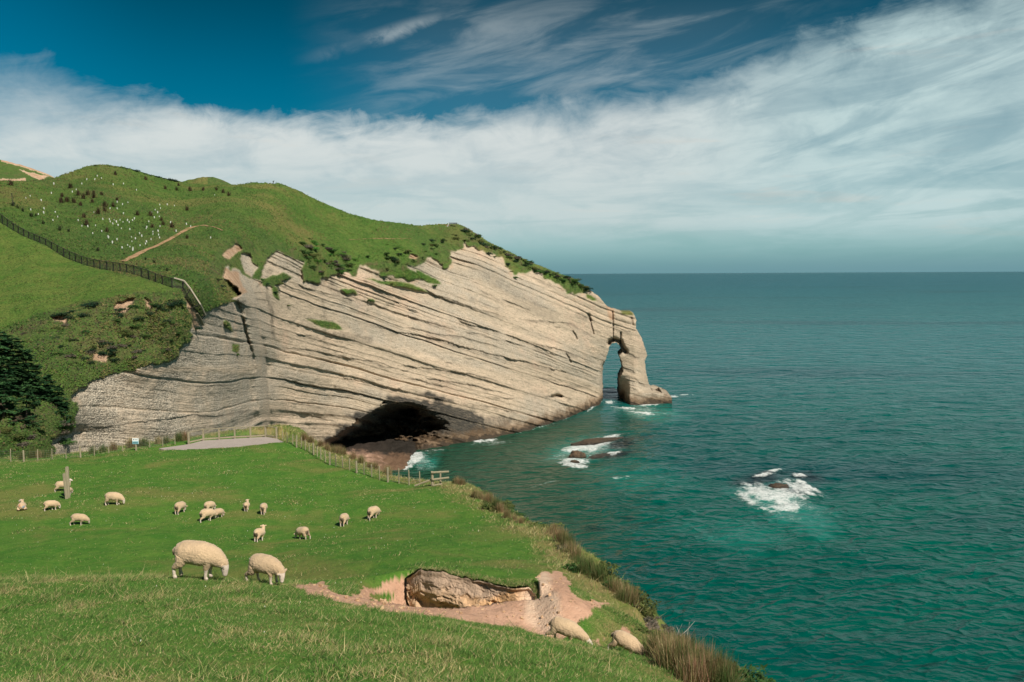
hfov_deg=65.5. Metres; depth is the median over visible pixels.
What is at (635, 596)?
rush clump
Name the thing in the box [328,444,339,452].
rush clump
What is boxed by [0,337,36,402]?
pine tree
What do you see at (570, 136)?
sky
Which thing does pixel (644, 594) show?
shrub
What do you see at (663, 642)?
rush clump
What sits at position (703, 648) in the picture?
rush clump
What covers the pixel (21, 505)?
sheep
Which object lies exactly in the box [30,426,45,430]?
shrub
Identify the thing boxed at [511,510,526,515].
shrub
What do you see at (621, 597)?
rush clump
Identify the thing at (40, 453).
rush clump
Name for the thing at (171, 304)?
shrub
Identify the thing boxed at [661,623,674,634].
shrub
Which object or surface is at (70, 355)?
shrub
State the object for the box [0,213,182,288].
netting fence
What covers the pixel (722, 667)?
rush clump
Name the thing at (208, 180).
hill
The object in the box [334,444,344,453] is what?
rush clump
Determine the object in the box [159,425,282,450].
viewing deck
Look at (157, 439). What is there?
rush clump
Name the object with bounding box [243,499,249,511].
sheep
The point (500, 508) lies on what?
rush clump
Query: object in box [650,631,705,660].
rush clump
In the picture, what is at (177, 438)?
rush clump
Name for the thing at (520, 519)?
rush clump
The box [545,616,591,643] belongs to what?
sheep
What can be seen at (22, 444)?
shrub
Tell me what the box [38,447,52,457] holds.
rush clump
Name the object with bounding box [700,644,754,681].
rush clump
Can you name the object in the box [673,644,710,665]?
rush clump
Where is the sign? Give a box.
[132,438,138,450]
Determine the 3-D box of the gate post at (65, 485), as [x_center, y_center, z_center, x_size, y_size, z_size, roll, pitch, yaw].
[-27.965,9.253,49.900,0.284,1.923,0.180,0,5,0]
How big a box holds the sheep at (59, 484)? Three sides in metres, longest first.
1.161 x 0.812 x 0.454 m
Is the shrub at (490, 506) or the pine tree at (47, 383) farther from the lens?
the pine tree at (47, 383)
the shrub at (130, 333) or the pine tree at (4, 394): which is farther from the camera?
the shrub at (130, 333)
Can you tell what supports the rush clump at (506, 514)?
on the ground at (392, 587)
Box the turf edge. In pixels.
[407,568,538,597]
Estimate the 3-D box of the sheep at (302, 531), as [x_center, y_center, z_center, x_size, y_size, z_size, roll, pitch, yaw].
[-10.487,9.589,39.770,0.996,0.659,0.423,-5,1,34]
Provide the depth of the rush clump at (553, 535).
33.79 m
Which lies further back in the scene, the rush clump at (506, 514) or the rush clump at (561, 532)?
the rush clump at (506, 514)
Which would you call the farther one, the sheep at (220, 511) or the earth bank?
the sheep at (220, 511)
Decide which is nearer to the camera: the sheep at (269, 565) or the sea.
the sheep at (269, 565)
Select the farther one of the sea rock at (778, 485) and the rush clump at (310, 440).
the sea rock at (778, 485)
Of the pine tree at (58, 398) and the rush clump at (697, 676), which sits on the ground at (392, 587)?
the rush clump at (697, 676)
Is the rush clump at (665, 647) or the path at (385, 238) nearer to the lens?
the rush clump at (665, 647)
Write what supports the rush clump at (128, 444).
on the ground at (392, 587)
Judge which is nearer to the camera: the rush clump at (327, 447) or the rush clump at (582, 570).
the rush clump at (582, 570)
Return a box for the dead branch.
[673,621,704,644]
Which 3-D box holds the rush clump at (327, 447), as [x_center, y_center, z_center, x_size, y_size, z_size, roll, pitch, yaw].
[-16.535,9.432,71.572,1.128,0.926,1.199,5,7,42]
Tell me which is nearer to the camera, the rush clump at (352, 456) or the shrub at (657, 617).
the shrub at (657, 617)
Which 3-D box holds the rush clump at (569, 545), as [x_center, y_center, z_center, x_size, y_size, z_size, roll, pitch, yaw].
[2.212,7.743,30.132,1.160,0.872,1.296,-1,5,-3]
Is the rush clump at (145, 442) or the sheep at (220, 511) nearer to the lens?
the sheep at (220, 511)
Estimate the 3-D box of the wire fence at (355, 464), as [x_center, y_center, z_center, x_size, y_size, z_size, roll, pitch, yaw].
[-15.644,9.623,67.038,2.864,2.901,27.657,-4,6,-36]
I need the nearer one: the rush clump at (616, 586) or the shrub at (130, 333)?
the rush clump at (616, 586)
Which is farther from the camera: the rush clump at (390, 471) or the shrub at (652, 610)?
the rush clump at (390, 471)
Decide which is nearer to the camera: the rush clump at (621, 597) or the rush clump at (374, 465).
the rush clump at (621, 597)
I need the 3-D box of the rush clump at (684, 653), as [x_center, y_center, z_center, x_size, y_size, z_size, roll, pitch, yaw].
[2.762,5.012,12.450,1.256,0.754,1.028,-3,6,-31]
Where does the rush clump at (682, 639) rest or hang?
on the ground at (392, 587)
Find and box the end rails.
[414,471,448,485]
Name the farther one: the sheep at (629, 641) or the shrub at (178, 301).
the shrub at (178, 301)
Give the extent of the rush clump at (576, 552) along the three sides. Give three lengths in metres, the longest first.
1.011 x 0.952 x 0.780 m
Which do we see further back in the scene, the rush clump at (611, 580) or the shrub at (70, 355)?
the shrub at (70, 355)
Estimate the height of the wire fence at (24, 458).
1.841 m
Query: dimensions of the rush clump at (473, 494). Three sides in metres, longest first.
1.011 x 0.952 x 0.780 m
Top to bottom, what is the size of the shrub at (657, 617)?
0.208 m
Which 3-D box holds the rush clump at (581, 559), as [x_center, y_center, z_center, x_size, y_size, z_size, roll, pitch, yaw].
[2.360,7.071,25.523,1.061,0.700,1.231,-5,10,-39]
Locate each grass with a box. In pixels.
[0,164,591,456]
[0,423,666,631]
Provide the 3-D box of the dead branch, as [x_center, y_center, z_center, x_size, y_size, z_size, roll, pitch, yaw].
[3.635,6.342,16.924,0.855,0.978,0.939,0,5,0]
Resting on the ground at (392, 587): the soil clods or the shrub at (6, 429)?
the soil clods
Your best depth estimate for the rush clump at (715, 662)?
12.07 m
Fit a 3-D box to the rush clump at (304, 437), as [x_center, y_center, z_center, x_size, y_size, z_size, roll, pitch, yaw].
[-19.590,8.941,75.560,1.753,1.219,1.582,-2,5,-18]
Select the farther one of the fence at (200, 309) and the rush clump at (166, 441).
the fence at (200, 309)
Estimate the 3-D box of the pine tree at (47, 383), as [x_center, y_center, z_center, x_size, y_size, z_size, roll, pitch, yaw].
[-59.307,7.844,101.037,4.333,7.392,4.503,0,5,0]
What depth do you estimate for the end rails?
53.54 m
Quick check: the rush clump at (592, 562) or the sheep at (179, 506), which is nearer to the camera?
the rush clump at (592, 562)
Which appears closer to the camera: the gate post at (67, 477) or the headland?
the gate post at (67, 477)
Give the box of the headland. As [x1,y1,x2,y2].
[0,165,671,457]
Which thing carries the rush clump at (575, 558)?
on the ground at (392, 587)
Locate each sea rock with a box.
[568,450,585,457]
[571,437,624,445]
[588,452,611,458]
[768,483,788,488]
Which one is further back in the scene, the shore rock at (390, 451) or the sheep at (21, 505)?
the shore rock at (390, 451)
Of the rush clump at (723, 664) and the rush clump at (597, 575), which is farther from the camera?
the rush clump at (597, 575)
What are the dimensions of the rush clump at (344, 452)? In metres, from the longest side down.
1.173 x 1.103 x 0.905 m
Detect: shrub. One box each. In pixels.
[0,427,12,433]
[8,431,27,439]
[16,442,31,446]
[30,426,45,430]
[50,312,65,316]
[59,438,77,444]
[62,354,75,356]
[77,313,91,316]
[83,300,98,307]
[98,341,114,345]
[107,345,117,348]
[119,331,133,334]
[165,302,179,305]
[168,299,186,303]
[480,499,512,511]
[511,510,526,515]
[529,521,564,529]
[561,562,592,572]
[595,560,617,580]
[600,560,618,569]
[602,580,640,590]
[609,586,648,602]
[629,596,661,617]
[634,625,665,636]
[643,617,660,632]
[646,615,661,623]
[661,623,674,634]
[723,660,749,680]
[735,663,775,681]
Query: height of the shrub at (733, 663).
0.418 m
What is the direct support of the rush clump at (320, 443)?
on the ground at (392, 587)
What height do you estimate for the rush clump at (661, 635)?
0.783 m
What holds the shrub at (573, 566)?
on the ground at (392, 587)
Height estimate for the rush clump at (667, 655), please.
0.805 m
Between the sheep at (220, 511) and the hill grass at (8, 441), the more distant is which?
the hill grass at (8, 441)
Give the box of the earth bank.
[407,569,536,608]
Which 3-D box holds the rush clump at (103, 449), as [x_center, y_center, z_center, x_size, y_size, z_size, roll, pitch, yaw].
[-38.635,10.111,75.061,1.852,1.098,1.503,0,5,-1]
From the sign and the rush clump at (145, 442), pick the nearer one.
the sign
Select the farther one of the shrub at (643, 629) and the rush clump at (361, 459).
the rush clump at (361, 459)
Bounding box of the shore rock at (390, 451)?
[330,433,417,470]
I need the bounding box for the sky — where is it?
[0,0,1023,273]
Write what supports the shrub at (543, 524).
on the ground at (392, 587)
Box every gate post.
[62,473,67,498]
[65,466,69,497]
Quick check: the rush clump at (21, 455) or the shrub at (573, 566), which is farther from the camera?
the rush clump at (21, 455)
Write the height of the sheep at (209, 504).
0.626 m
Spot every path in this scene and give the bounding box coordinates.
[121,225,220,260]
[350,238,411,239]
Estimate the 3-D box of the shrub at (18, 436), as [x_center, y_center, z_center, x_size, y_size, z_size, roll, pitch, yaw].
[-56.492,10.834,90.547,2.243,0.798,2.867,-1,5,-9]
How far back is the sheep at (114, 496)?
46.98 m
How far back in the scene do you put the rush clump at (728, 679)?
11.70 m
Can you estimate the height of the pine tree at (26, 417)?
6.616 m
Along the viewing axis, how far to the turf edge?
20.86 m
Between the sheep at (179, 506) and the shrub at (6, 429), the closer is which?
the sheep at (179, 506)
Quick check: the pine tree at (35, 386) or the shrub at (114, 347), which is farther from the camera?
the shrub at (114, 347)
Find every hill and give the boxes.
[0,160,53,180]
[183,177,231,184]
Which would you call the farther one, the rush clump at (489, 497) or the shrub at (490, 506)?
the rush clump at (489, 497)
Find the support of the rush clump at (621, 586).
on the ground at (392, 587)
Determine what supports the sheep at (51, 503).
on the ground at (392, 587)
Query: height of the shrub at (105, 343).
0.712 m
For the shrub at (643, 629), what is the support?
on the ground at (392, 587)
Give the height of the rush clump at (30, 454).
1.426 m
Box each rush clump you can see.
[15,451,26,459]
[25,446,42,458]
[33,450,43,457]
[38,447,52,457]
[86,444,96,453]
[95,443,107,452]
[107,440,121,450]
[123,437,134,447]
[138,436,150,446]
[151,435,161,443]
[161,435,170,443]
[172,431,185,441]
[178,430,190,440]
[299,431,309,440]
[307,435,315,442]
[316,438,324,446]
[323,441,331,450]
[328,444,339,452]
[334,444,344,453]
[340,447,349,455]
[345,451,357,459]
[356,453,367,463]
[370,460,383,469]
[382,465,394,475]
[453,475,460,484]
[456,477,468,485]
[470,488,477,497]
[474,489,486,498]
[482,490,493,500]
[484,491,496,503]
[488,494,503,507]
[494,503,505,512]
[501,509,511,517]
[514,515,525,522]
[545,522,559,534]
[548,525,568,538]
[553,526,574,541]
[558,530,578,546]
[559,536,582,554]
[565,545,584,559]
[569,553,585,563]
[573,552,595,566]
[576,561,591,574]
[577,553,612,575]
[584,562,612,582]
[605,575,625,587]
[607,575,627,593]
[613,589,631,602]
[614,579,636,596]
[614,581,643,607]
[641,627,674,655]
[641,633,695,674]
[642,629,663,656]
[645,628,677,656]
[647,631,696,661]
[649,626,690,659]
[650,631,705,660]
[655,638,683,669]
[664,633,695,649]
[665,632,704,671]
[667,646,715,681]
[667,646,718,680]
[670,650,712,681]
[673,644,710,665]
[681,636,720,661]
[687,652,742,681]
[697,648,744,681]
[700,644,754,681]
[700,653,746,681]
[705,652,745,681]
[706,651,753,681]
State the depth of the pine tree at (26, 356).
99.06 m
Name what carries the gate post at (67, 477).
on the ground at (392, 587)
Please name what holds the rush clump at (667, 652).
on the ground at (392, 587)
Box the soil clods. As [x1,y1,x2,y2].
[306,574,627,637]
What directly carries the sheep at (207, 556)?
on the ground at (392, 587)
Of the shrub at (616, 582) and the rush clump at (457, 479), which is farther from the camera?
the rush clump at (457, 479)
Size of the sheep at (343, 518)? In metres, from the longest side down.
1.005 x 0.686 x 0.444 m
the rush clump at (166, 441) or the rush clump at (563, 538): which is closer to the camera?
the rush clump at (563, 538)
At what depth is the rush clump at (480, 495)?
47.41 m
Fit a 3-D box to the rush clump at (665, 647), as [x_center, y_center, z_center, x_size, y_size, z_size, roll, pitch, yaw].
[2.699,5.122,12.901,1.026,0.773,1.144,0,5,-2]
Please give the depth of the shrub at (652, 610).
21.41 m
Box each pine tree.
[0,331,23,399]
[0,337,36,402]
[0,370,23,422]
[9,349,48,393]
[10,384,44,429]
[21,364,53,407]
[36,374,62,405]
[47,386,68,424]
[62,398,74,425]
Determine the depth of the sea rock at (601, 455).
261.90 m
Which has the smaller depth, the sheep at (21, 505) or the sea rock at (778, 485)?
the sheep at (21, 505)
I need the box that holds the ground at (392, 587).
[0,425,684,681]
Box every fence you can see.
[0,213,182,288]
[1,435,174,461]
[174,277,205,325]
[282,430,419,484]
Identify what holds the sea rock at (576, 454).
in the sea
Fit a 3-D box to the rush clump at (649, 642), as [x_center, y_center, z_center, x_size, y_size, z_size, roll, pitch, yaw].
[2.763,5.851,15.280,1.154,0.761,1.339,-10,3,-16]
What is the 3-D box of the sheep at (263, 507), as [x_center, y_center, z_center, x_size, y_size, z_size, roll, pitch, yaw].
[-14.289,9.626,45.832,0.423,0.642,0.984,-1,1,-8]
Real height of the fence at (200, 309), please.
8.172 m
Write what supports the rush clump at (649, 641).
on the ground at (392, 587)
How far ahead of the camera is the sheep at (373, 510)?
43.44 m
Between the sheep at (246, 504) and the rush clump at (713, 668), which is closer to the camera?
the rush clump at (713, 668)
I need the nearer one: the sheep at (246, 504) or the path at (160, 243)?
the sheep at (246, 504)
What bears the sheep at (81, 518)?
on the ground at (392, 587)
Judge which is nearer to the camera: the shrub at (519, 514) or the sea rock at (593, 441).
the shrub at (519, 514)
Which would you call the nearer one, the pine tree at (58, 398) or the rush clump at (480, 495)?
the rush clump at (480, 495)
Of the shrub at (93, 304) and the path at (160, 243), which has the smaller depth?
the shrub at (93, 304)
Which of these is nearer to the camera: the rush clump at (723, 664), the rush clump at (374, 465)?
the rush clump at (723, 664)
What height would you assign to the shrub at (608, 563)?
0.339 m
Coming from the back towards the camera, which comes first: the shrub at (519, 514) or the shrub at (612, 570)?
the shrub at (519, 514)
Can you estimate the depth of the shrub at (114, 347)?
113.93 m
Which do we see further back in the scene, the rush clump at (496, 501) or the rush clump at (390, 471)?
the rush clump at (390, 471)
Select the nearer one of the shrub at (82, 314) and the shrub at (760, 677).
the shrub at (760, 677)
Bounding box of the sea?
[391,272,1023,681]
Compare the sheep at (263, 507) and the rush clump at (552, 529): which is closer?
the rush clump at (552, 529)
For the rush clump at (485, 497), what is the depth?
46.93 m
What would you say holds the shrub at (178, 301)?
on the headland
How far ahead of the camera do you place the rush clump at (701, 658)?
12.18 m
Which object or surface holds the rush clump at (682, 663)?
on the ground at (392, 587)
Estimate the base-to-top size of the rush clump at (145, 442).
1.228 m
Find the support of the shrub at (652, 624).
on the ground at (392, 587)
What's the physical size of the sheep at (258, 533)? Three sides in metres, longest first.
0.984 x 0.756 x 0.434 m
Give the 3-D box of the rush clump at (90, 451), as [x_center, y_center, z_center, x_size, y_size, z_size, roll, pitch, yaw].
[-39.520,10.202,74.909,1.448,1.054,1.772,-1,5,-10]
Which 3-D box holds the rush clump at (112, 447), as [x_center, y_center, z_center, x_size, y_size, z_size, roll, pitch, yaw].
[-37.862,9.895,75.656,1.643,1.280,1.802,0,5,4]
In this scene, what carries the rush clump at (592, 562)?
on the ground at (392, 587)
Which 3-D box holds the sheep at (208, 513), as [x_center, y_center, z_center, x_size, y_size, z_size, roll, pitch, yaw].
[-16.840,9.631,44.140,0.469,0.730,1.102,3,3,38]
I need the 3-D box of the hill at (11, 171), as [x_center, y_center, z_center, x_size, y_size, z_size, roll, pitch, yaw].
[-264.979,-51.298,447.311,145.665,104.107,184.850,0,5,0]
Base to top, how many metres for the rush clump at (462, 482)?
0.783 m
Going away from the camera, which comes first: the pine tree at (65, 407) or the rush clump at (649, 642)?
the rush clump at (649, 642)
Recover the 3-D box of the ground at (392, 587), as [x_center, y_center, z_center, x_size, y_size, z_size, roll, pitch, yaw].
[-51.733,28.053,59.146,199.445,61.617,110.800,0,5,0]
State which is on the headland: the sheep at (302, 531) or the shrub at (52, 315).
the shrub at (52, 315)
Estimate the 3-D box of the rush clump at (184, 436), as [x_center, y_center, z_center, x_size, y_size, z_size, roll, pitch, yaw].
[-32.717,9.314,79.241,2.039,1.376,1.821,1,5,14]
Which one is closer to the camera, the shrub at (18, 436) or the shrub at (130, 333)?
the shrub at (18, 436)
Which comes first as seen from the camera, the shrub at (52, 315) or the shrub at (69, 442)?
the shrub at (69, 442)
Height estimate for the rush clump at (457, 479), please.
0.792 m
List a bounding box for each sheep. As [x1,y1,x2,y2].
[17,499,26,509]
[43,500,60,510]
[54,479,72,491]
[69,513,89,525]
[104,492,124,505]
[172,540,228,580]
[174,501,187,514]
[199,508,217,522]
[204,501,216,508]
[213,508,225,518]
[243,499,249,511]
[244,553,286,584]
[253,524,266,541]
[260,503,267,514]
[294,527,310,539]
[339,513,349,526]
[367,506,381,520]
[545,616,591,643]
[607,630,645,654]
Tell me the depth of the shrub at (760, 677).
14.28 m
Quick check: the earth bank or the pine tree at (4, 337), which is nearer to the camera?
the earth bank

